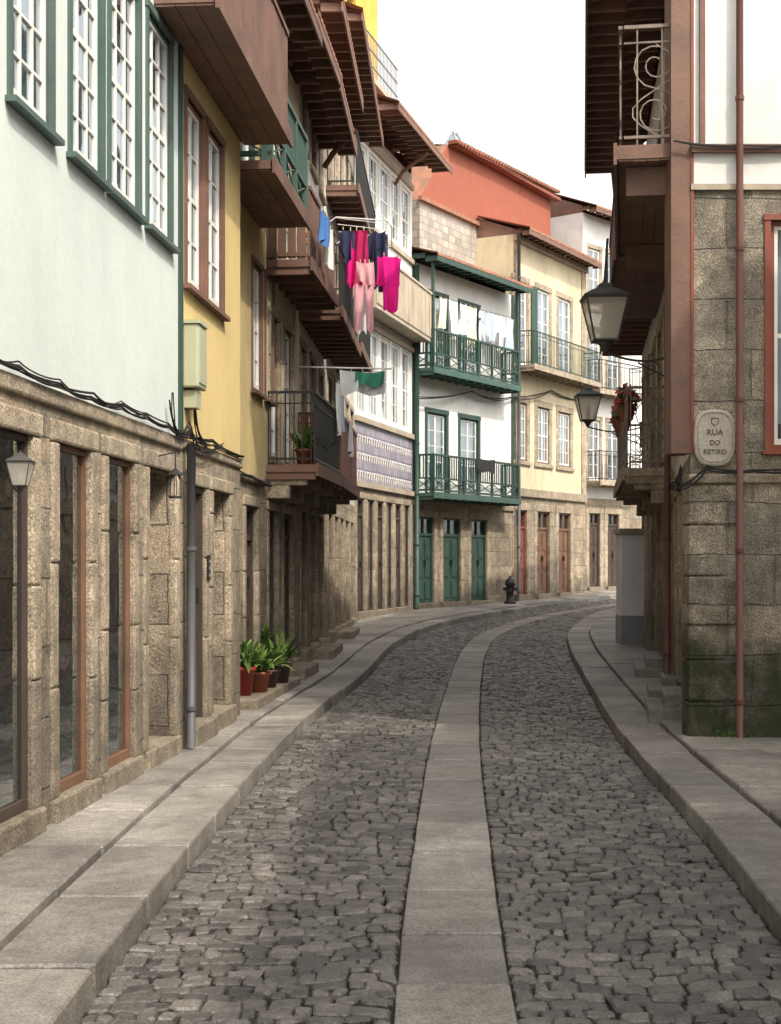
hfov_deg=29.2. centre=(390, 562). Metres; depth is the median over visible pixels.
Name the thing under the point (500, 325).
hanging laundry
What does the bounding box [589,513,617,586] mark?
door
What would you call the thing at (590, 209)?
eave rafter
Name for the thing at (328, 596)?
door
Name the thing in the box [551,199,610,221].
gable
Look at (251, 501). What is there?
stone trim
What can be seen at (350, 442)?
hanging towel
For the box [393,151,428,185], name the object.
gutter outlet
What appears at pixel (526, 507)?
stone trim
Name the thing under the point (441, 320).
hanging laundry
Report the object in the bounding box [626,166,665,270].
timber corbel
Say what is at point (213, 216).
window glass
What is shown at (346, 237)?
hanging shirt
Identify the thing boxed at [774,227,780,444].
window bars
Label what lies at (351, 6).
roof tiles
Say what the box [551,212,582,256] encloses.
wall sides
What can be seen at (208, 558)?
intercom panel
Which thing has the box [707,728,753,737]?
wall weeds
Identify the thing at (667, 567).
drainpipe
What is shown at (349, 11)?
eave boards
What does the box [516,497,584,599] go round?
wall
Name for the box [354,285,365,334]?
hanging towel
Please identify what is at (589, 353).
railing
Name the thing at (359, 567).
door panel
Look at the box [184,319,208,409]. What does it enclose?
utility box
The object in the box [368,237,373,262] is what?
hanging shirt
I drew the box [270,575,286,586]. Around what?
door handle
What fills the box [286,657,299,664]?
stone step
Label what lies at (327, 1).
eave boards
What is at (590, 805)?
cobblestone road
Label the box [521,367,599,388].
balcony joist
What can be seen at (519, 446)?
drainpipe
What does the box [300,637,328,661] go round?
stone step
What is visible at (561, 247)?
eave fascia
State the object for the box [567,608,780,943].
pavement
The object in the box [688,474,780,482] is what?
stone ledge
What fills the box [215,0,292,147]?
balcony fascia
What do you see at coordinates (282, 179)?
balcony fascia
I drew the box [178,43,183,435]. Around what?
corner board
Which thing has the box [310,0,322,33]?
roof tiles
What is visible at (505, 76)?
sky
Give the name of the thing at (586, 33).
eave fascia
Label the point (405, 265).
wall
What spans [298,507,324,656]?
wall
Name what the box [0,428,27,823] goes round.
shop frame
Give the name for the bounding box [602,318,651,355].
board
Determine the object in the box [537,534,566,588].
door panel
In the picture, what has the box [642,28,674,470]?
wall
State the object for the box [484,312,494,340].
hanging laundry
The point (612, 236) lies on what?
railing
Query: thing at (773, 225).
window frame
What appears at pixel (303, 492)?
stone corbel
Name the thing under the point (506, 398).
cable bundle
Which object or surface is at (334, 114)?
eave rafter
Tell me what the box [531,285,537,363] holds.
shutter
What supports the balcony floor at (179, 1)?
attached to the wall at (88, 284)
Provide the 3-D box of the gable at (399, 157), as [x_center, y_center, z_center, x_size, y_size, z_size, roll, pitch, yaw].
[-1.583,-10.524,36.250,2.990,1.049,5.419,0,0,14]
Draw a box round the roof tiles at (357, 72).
[288,0,363,145]
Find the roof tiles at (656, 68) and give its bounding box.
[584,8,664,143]
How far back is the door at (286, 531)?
20.35 m
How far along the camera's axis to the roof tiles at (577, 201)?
49.90 m
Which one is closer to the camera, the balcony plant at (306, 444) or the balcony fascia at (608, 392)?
the balcony plant at (306, 444)
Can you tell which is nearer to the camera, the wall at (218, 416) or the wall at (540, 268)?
the wall at (218, 416)
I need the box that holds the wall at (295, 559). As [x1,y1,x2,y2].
[264,477,297,656]
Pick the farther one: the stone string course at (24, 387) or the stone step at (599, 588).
the stone step at (599, 588)
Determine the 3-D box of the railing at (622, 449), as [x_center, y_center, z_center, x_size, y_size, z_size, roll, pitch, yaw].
[3.290,-1.575,19.751,0.518,0.950,4.852,0,0,7]
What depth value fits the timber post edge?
12.98 m
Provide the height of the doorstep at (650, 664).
0.408 m
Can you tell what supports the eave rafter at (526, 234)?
attached to the wall sides at (494, 254)
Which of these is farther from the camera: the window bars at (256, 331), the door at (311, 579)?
the door at (311, 579)
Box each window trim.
[5,0,179,253]
[184,84,230,321]
[240,142,254,159]
[251,254,278,406]
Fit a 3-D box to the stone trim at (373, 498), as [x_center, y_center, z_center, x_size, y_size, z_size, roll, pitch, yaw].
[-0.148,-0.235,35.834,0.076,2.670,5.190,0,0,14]
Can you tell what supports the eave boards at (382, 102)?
attached to the gable at (399, 157)
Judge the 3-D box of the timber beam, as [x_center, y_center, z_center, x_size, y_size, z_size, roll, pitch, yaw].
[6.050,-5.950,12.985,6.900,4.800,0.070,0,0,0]
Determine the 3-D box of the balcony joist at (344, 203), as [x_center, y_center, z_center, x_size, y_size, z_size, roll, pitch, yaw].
[-0.682,-4.965,28.785,0.589,2.790,6.360,0,0,2]
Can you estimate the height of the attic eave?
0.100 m
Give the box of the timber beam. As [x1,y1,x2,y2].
[691,0,780,152]
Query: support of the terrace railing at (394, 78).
on the terrace floor at (380, 89)
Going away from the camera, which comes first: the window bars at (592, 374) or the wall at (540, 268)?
the wall at (540, 268)
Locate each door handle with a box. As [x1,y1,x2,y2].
[196,588,198,603]
[246,577,249,588]
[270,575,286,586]
[360,561,398,566]
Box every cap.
[400,267,432,294]
[614,528,643,533]
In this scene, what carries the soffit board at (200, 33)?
attached to the balcony floor at (179, 1)
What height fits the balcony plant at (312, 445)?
0.555 m
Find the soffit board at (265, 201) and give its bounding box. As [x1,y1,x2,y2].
[240,169,305,227]
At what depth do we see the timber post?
12.99 m
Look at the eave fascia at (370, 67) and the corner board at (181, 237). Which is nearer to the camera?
the corner board at (181, 237)
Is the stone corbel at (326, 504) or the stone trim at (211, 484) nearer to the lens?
the stone trim at (211, 484)
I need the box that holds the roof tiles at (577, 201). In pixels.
[557,194,611,211]
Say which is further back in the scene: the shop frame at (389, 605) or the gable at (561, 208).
the gable at (561, 208)
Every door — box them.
[196,487,202,717]
[245,507,252,640]
[269,511,288,638]
[301,512,319,646]
[328,558,328,629]
[357,498,399,610]
[516,510,524,593]
[537,512,568,592]
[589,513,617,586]
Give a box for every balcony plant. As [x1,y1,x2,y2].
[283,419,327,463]
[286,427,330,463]
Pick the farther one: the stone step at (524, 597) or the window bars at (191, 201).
the stone step at (524, 597)
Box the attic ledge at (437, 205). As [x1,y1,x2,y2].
[418,195,479,225]
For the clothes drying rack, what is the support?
attached to the wall at (306, 337)
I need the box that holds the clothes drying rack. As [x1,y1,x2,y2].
[330,216,391,246]
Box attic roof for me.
[395,144,560,196]
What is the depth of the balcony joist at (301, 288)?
19.29 m
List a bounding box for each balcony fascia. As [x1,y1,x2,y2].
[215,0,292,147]
[272,157,310,229]
[310,257,342,486]
[341,305,360,497]
[358,183,372,371]
[534,363,600,387]
[600,245,615,353]
[600,388,640,485]
[613,466,624,497]
[614,143,617,257]
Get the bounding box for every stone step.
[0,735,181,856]
[185,704,236,746]
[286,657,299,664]
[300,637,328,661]
[327,618,357,642]
[356,606,411,619]
[514,592,573,600]
[587,586,615,590]
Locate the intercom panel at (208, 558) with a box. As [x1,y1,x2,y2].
[205,555,210,579]
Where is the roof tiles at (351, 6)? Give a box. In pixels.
[345,1,383,140]
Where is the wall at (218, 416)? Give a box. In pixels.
[184,52,239,457]
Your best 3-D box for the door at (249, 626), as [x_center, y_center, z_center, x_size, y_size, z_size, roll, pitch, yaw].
[-1.707,0.325,17.299,0.100,1.950,0.800,0,0,5]
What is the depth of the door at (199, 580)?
13.05 m
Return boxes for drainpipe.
[186,443,196,747]
[414,265,419,607]
[517,233,520,600]
[664,301,670,674]
[735,0,743,737]
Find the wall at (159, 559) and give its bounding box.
[0,389,179,824]
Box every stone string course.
[0,369,182,449]
[183,439,242,468]
[240,472,266,485]
[514,488,586,502]
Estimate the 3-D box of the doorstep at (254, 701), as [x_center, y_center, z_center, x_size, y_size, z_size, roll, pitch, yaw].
[-1.487,1.520,16.837,0.520,0.260,3.111,0,0,5]
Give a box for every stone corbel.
[267,479,331,505]
[298,490,349,513]
[623,484,672,515]
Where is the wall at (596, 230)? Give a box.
[583,213,641,499]
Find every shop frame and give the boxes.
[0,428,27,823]
[60,444,129,792]
[368,500,407,610]
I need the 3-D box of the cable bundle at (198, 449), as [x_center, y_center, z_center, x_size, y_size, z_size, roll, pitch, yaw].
[-1.608,-1.122,12.573,0.042,0.388,2.066,0,0,4]
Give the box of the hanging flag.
[340,368,385,395]
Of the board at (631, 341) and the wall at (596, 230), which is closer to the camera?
the board at (631, 341)
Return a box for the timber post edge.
[691,0,693,452]
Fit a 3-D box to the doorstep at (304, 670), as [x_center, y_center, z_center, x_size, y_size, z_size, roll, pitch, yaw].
[-1.264,1.497,19.689,0.480,0.306,1.404,0,0,5]
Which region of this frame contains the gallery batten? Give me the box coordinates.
[378,274,429,335]
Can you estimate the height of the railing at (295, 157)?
0.950 m
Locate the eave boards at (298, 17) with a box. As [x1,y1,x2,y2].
[279,0,322,35]
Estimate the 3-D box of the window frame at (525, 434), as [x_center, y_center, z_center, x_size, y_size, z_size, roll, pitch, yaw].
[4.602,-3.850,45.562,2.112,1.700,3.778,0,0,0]
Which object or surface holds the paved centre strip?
on the ground
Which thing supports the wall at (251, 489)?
on the ground
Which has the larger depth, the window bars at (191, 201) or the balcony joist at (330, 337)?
the balcony joist at (330, 337)
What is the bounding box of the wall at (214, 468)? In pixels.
[180,449,239,748]
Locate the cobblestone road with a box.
[80,599,780,1023]
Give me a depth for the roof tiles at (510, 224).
44.21 m
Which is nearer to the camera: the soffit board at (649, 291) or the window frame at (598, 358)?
the soffit board at (649, 291)
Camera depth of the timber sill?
12.97 m
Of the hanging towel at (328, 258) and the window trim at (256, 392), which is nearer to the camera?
the window trim at (256, 392)
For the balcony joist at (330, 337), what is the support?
attached to the wall at (306, 337)
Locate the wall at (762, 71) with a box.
[694,0,780,183]
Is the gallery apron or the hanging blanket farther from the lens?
the hanging blanket
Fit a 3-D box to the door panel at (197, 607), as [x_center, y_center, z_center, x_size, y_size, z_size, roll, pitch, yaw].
[-1.681,0.365,12.754,0.039,1.677,0.340,0,0,0]
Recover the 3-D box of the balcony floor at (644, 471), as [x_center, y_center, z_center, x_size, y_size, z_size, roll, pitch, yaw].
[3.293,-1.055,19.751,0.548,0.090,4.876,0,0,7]
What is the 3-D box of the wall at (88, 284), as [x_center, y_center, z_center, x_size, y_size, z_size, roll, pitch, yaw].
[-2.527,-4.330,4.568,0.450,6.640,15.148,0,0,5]
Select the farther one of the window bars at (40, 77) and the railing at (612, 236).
the railing at (612, 236)
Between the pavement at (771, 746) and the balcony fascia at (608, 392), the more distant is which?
the balcony fascia at (608, 392)
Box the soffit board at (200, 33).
[156,3,286,144]
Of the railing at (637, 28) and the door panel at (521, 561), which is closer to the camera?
the railing at (637, 28)
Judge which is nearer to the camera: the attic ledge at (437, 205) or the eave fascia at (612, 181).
the eave fascia at (612, 181)
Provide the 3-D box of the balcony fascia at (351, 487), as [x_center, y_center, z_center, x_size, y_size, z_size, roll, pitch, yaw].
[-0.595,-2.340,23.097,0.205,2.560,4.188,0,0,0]
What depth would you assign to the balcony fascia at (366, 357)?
26.77 m
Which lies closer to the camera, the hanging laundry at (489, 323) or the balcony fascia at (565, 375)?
the hanging laundry at (489, 323)
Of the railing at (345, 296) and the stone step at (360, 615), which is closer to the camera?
the railing at (345, 296)
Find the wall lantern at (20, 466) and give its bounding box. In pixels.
[4,450,35,492]
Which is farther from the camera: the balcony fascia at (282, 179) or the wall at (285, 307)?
the wall at (285, 307)
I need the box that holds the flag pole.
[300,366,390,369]
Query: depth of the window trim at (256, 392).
17.96 m
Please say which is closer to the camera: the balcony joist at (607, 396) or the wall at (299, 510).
the wall at (299, 510)
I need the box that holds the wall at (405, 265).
[354,142,411,433]
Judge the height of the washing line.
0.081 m
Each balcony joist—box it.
[266,267,339,489]
[299,313,358,499]
[326,190,368,375]
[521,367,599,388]
[586,392,640,487]
[616,476,672,500]
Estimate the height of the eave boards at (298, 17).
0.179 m
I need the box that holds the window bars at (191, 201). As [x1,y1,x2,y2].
[188,107,218,306]
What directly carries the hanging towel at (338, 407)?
hanging from the railing at (323, 413)
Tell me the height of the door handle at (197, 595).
0.140 m
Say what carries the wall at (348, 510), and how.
on the ground
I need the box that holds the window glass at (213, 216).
[192,120,215,300]
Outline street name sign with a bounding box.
[694,410,734,465]
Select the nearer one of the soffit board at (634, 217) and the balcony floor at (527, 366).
the soffit board at (634, 217)
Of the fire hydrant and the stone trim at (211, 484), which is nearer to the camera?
the stone trim at (211, 484)
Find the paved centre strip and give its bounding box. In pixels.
[394,603,615,1023]
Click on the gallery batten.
(412, 305)
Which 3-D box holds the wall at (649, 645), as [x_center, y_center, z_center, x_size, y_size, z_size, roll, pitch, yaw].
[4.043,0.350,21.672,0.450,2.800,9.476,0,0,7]
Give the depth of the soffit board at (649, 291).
19.01 m
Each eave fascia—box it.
[303,0,321,46]
[316,13,341,88]
[339,1,362,157]
[361,12,383,148]
[398,104,452,173]
[529,229,601,268]
[585,0,587,177]
[596,207,611,215]
[611,173,613,189]
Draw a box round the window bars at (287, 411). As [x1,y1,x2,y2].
[271,146,288,462]
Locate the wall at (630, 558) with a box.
[616,534,644,615]
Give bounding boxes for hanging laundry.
[437,297,446,328]
[448,299,457,340]
[458,303,468,334]
[467,305,476,347]
[479,308,485,341]
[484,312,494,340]
[494,315,505,352]
[504,317,513,348]
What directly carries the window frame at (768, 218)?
attached to the wall at (714, 300)
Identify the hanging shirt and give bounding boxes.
[339,227,354,264]
[346,240,354,288]
[368,228,387,291]
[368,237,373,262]
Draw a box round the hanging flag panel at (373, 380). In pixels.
[355,369,384,387]
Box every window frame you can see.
[35,0,168,238]
[188,101,219,307]
[254,265,270,397]
[271,164,289,464]
[302,94,320,411]
[329,149,335,407]
[357,145,408,430]
[428,296,476,494]
[521,286,568,364]
[521,403,568,467]
[589,248,617,480]
[761,214,780,454]
[771,221,780,450]
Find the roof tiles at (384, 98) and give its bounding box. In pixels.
[377,94,452,168]
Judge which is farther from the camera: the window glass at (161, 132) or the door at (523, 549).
the door at (523, 549)
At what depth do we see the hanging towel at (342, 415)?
20.79 m
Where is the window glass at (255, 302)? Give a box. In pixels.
[244,145,255,383]
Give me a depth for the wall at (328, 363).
27.54 m
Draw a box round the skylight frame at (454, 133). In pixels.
[445,131,461,143]
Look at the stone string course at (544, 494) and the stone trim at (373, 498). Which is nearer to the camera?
the stone trim at (373, 498)
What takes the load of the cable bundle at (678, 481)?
attached to the wall at (714, 300)
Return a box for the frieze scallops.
[357,434,411,488]
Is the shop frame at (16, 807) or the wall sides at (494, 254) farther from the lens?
the wall sides at (494, 254)
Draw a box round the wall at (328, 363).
[325,149,353,505]
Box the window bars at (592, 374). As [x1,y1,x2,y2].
[589,250,616,480]
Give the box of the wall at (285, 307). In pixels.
[265,68,297,476]
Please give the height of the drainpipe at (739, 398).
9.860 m
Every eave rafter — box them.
[276,0,317,42]
[288,31,337,86]
[297,0,360,155]
[347,13,381,146]
[378,103,450,172]
[513,228,598,268]
[582,206,610,219]
[586,0,664,173]
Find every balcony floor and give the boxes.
[154,0,214,5]
[240,160,271,169]
[266,259,332,471]
[299,307,355,348]
[326,185,368,369]
[521,364,560,376]
[586,389,599,483]
[613,253,664,316]
[617,143,669,252]
[625,468,672,475]
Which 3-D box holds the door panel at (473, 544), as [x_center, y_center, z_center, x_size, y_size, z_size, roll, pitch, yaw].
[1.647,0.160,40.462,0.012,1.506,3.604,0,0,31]
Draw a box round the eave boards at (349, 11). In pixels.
[346,9,383,141]
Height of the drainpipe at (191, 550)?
2.470 m
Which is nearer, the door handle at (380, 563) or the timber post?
the timber post
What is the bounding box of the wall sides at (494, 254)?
[476,234,512,294]
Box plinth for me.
[616,614,643,644]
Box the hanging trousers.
[354,259,375,332]
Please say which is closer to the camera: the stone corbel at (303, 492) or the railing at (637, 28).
the railing at (637, 28)
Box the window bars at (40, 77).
[14,0,166,236]
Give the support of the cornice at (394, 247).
attached to the wall
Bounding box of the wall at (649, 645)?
[643,470,674,671]
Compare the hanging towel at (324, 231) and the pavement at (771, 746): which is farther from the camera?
the hanging towel at (324, 231)
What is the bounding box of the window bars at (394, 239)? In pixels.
[357,148,407,428]
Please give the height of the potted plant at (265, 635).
0.702 m
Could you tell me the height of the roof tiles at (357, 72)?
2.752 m
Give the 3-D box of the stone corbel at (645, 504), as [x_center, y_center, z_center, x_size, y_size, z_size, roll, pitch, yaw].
[3.358,-0.850,19.743,0.460,0.320,4.756,0,0,7]
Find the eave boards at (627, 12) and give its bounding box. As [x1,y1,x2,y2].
[584,0,661,170]
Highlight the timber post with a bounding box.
[665,0,690,455]
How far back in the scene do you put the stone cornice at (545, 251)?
45.80 m
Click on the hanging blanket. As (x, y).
(485, 465)
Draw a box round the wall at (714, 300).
[675,190,780,737]
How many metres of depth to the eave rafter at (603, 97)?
21.54 m
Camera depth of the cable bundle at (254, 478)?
17.22 m
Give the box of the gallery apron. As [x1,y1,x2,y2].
[373,303,429,342]
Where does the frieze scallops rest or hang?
attached to the wall
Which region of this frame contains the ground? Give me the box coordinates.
[79,656,769,1023]
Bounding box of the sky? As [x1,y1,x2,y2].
[377,0,646,212]
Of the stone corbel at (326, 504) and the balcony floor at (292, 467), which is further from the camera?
the stone corbel at (326, 504)
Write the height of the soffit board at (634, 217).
0.020 m
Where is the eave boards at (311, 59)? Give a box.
[294,14,339,73]
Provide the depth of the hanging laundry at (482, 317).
40.89 m
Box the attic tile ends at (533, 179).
[452,139,559,193]
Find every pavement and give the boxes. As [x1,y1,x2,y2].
[0,589,615,1023]
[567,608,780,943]
[743,738,780,759]
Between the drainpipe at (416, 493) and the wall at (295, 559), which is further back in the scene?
the drainpipe at (416, 493)
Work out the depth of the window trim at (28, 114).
9.91 m
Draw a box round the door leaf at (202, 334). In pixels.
[199,327,206,386]
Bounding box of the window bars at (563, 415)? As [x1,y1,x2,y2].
[521,291,568,465]
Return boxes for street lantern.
[574,385,641,447]
[579,278,664,376]
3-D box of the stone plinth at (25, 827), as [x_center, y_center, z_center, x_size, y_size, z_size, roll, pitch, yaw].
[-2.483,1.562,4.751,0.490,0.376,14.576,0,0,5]
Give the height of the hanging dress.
0.956 m
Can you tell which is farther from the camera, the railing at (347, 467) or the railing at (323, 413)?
the railing at (347, 467)
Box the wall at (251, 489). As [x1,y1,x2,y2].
[240,479,263,643]
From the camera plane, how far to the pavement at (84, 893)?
8.21 m
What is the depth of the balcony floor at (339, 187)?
25.59 m
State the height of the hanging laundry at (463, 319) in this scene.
0.857 m
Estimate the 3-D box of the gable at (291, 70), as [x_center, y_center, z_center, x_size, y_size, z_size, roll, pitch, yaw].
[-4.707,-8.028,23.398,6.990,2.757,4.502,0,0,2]
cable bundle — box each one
[0,359,244,460]
[169,392,223,454]
[193,409,208,446]
[240,471,271,486]
[419,390,573,400]
[648,465,682,497]
[674,140,780,148]
[681,465,780,489]
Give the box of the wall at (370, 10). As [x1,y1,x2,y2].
[345,0,376,78]
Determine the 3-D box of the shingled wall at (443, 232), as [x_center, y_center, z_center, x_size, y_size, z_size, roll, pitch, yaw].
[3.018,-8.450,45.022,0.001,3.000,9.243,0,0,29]
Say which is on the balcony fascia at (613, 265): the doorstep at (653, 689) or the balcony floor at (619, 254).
the balcony floor at (619, 254)
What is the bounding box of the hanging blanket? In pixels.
[476,457,494,473]
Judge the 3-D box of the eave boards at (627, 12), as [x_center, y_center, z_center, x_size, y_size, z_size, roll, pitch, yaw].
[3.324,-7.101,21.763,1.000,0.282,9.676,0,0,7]
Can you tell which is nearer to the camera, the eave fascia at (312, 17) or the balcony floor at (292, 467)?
the eave fascia at (312, 17)
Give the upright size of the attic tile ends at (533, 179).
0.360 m
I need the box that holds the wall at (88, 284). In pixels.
[0,0,177,434]
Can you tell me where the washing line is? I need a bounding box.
[435,293,515,318]
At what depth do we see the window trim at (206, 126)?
12.99 m
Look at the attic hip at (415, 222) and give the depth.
41.02 m
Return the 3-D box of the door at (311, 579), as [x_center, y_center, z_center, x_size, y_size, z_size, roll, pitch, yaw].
[-1.307,0.250,23.202,0.252,2.000,3.601,0,0,0]
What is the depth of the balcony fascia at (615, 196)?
14.34 m
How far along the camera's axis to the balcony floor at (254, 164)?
15.26 m
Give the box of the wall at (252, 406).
[240,144,264,478]
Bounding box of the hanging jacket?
[376,254,400,312]
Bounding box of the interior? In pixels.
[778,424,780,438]
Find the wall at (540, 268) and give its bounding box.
[521,245,580,493]
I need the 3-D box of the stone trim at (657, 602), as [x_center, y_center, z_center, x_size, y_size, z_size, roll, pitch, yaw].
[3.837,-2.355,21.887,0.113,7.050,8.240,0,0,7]
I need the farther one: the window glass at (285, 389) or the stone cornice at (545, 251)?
the stone cornice at (545, 251)
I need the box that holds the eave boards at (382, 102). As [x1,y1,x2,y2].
[378,100,449,165]
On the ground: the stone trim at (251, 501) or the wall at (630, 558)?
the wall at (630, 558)
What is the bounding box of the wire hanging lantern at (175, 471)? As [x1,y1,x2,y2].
[158,452,183,498]
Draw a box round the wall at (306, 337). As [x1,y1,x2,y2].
[298,85,324,434]
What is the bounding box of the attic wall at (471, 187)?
[422,144,550,236]
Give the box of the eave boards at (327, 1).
[299,0,363,146]
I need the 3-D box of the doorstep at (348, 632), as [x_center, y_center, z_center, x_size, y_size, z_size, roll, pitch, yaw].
[-0.868,1.442,27.994,0.480,0.416,2.002,0,0,2]
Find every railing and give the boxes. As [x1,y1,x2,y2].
[227,0,288,120]
[240,99,307,210]
[267,185,335,289]
[268,391,339,472]
[299,415,357,485]
[306,243,357,338]
[327,129,375,358]
[344,0,397,98]
[521,330,599,381]
[586,358,641,480]
[603,238,608,281]
[609,190,614,271]
[617,385,663,476]
[618,23,669,144]
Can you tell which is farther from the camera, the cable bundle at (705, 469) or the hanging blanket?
the hanging blanket
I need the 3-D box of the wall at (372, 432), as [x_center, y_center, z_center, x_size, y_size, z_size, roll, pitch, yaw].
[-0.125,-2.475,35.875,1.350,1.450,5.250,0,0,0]
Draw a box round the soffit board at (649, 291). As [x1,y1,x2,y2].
[613,255,664,318]
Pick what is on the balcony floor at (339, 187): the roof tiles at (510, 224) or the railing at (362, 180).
the railing at (362, 180)
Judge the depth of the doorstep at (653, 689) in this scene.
16.42 m
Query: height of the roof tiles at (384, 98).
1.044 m
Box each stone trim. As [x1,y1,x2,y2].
[0,402,180,809]
[185,469,233,727]
[240,494,260,650]
[267,145,294,657]
[297,83,326,650]
[327,149,353,631]
[355,493,410,611]
[511,272,574,594]
[586,242,622,586]
[641,92,664,652]
[673,468,688,688]
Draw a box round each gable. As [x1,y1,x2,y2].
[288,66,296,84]
[291,66,296,83]
[395,152,411,172]
[476,218,584,265]
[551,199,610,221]
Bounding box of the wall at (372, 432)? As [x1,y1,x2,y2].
[354,420,411,490]
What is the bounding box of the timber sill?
[691,184,780,189]
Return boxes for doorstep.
[240,677,300,709]
[289,662,318,679]
[313,643,342,659]
[337,627,359,638]
[633,651,662,676]
[646,686,683,725]
[647,672,676,697]
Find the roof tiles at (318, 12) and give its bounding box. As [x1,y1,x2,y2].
[288,5,341,75]
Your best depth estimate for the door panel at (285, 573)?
20.27 m
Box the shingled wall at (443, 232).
[420,201,475,280]
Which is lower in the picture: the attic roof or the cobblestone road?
the cobblestone road
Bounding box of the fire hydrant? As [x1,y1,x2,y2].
[503,576,516,603]
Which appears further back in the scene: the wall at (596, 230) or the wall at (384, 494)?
the wall at (596, 230)
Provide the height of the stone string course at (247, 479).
0.080 m
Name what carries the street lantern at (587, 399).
attached to the wall at (655, 112)
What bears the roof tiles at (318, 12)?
on the gable at (295, 76)
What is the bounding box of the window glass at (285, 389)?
[271,232,286,457]
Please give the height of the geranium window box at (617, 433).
0.456 m
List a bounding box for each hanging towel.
[317,208,329,247]
[323,225,333,269]
[336,382,341,435]
[340,391,345,431]
[348,421,353,456]
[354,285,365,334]
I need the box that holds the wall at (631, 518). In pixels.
[585,498,641,590]
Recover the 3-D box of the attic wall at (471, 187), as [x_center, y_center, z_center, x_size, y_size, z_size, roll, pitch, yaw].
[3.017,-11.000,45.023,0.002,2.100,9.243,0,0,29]
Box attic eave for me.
[448,140,560,201]
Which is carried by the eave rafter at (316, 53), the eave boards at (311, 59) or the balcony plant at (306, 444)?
the eave boards at (311, 59)
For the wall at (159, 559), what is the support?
on the ground
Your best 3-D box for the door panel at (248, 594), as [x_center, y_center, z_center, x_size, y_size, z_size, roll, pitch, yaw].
[-1.671,0.510,17.296,0.012,1.326,0.523,0,0,5]
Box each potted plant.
[240,636,275,695]
[250,638,293,687]
[251,641,290,692]
[252,630,302,682]
[261,620,281,648]
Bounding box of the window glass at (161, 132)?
[153,34,162,229]
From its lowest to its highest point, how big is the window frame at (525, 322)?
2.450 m
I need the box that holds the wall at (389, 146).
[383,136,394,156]
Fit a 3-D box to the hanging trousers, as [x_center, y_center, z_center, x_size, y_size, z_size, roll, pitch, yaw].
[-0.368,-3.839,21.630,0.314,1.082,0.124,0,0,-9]
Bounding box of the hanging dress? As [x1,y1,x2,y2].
[353,227,368,290]
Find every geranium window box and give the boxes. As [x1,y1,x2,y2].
[609,409,619,435]
[611,401,635,430]
[613,383,640,420]
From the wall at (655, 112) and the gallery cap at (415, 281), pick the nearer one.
the wall at (655, 112)
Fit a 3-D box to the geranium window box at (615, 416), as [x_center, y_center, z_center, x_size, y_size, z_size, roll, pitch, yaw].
[3.124,-1.998,20.101,0.335,0.456,0.516,0,0,0]
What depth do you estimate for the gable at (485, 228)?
43.91 m
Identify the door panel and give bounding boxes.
[196,508,197,702]
[247,550,249,653]
[269,547,286,642]
[357,522,397,604]
[419,540,482,597]
[515,533,522,589]
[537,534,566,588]
[589,529,614,582]
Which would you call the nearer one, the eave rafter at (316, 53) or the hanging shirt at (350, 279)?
the eave rafter at (316, 53)
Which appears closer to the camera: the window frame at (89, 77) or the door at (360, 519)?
the window frame at (89, 77)
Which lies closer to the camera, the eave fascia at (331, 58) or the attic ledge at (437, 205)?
the eave fascia at (331, 58)
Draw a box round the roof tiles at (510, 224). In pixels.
[477,215,601,263]
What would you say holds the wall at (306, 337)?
on the wall at (299, 510)
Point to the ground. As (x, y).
(405, 904)
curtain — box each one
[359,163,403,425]
[521,293,564,460]
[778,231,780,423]
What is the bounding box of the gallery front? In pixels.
[375,271,431,337]
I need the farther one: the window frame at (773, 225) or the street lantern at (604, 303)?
the street lantern at (604, 303)
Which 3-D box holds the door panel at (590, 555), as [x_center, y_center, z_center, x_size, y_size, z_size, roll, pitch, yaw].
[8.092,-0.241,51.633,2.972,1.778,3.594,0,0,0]
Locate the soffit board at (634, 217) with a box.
[618,158,669,253]
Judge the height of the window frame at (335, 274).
6.800 m
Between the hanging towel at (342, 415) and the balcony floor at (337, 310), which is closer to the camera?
the hanging towel at (342, 415)
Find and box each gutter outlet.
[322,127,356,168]
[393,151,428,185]
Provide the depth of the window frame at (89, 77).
9.75 m
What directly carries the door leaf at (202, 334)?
in the utility box at (195, 357)
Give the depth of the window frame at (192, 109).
12.94 m
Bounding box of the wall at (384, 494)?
[354,487,411,617]
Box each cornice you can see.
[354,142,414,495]
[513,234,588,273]
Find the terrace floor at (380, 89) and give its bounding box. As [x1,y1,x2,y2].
[374,78,390,97]
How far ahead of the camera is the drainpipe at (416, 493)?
38.44 m
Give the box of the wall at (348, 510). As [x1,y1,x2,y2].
[325,504,353,636]
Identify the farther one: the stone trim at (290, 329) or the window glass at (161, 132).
the stone trim at (290, 329)
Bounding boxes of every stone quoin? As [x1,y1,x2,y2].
[513,241,585,494]
[682,485,735,736]
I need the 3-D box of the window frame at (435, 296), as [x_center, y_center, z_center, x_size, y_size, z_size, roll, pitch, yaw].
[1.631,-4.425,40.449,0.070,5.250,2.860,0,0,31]
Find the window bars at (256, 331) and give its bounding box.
[243,145,258,389]

